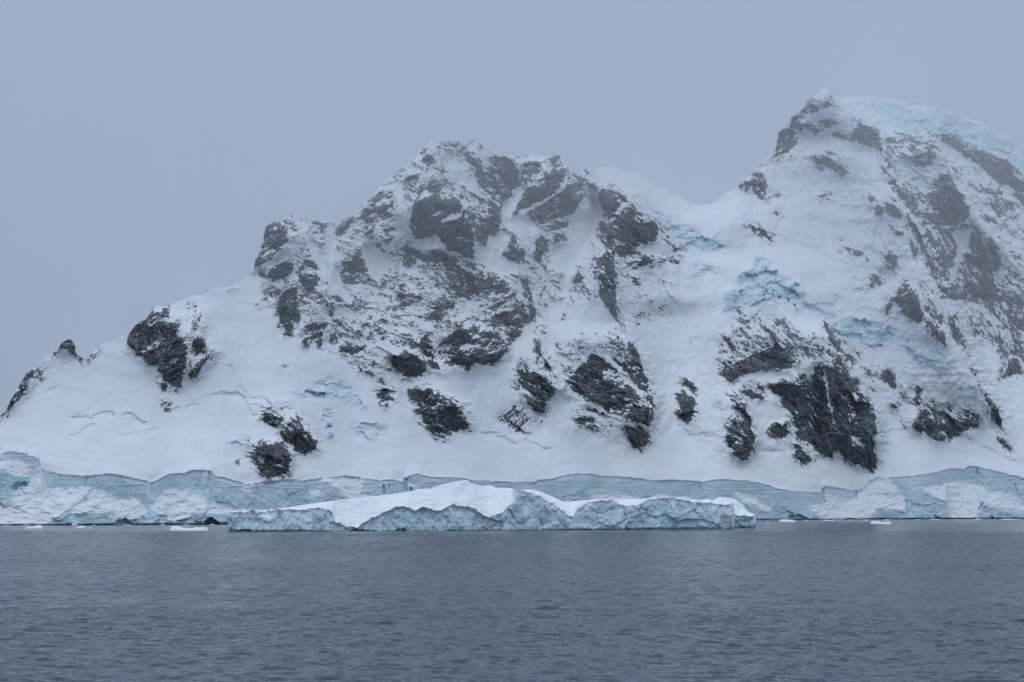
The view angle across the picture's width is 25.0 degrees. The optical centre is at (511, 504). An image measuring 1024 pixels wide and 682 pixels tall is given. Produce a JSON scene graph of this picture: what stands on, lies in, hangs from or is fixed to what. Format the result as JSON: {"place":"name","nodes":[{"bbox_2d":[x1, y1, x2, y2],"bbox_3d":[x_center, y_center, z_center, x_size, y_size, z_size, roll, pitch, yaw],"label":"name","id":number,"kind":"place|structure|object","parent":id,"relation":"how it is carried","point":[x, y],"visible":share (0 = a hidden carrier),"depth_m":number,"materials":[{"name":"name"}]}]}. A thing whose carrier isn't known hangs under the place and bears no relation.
{"place":"outdoors","nodes":[
{"label":"outdoors","id":0,"kind":"place"},
{"bbox_2d":[0,138,724,450],"bbox_3d":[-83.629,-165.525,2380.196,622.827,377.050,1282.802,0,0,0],"label":"mountain","id":1,"kind":"structure","parent":0,"point":[442,288],"depth_m":2136.58,"materials":[{"name":"white snow"}]},
{"bbox_2d":[0,519,1023,681],"bbox_3d":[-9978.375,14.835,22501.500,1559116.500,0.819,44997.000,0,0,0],"label":"sea","id":2,"kind":"structure","parent":0,"point":[910,600],"depth_m":344.80,"materials":[{"name":"blue liquid"}]},
{"bbox_2d":[26,525,42,527],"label":"ice floe","id":3,"kind":"object","parent":2,"relation":"on","point":[38,526],"visible":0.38,"depth_m":1478.51,"materials":[{"name":"white ice"}]},
{"bbox_2d":[170,526,207,529],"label":"ice floe","id":4,"kind":"object","parent":2,"relation":"on","point":[181,528],"visible":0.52,"depth_m":1361.28,"materials":[{"name":"white ice"}]},
{"bbox_2d":[227,480,733,531],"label":"iceberg","id":5,"kind":"object","parent":2,"relation":"on","point":[464,505],"visible":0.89,"depth_m":1358.42,"materials":[{"name":"white ice"}]},
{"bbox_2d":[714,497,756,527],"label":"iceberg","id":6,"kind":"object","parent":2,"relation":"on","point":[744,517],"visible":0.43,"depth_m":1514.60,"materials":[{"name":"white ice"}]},
{"bbox_2d":[779,519,795,521],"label":"ice floe","id":7,"kind":"object","parent":2,"relation":"on","point":[783,520],"visible":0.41,"depth_m":2051.57,"materials":[{"name":"white ice"}]},
{"bbox_2d":[871,521,890,523],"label":"ice floe","id":8,"kind":"object","parent":2,"relation":"on","point":[875,522],"visible":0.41,"depth_m":1836.20,"materials":[{"name":"white ice"}]},
{"bbox_2d":[0,266,1023,492],"bbox_3d":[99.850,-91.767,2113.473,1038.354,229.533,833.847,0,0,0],"label":"snowfield terrain","id":9,"kind":"structure","parent":0,"point":[230,380],"depth_m":1884.70,"materials":[{"name":"white snow"}]},
{"bbox_2d":[0,451,1023,524],"bbox_3d":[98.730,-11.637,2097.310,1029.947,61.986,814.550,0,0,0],"label":"ice cliff","id":10,"kind":"structure","parent":9,"relation":"on","point":[32,492],"depth_m":1917.52,"materials":[{"name":"white ice"}]},
{"bbox_2d":[0,0,1023,415],"label":"sky","id":11,"kind":"structure","parent":0,"point":[149,149],"materials":[{"name":"grey"}]},
{"bbox_2d":[671,88,1023,471],"bbox_3d":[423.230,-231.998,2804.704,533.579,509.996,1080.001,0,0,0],"label":"mountain","id":12,"kind":"structure","parent":0,"point":[867,261],"depth_m":2539.92,"materials":[{"name":"white snow"}]}
]}

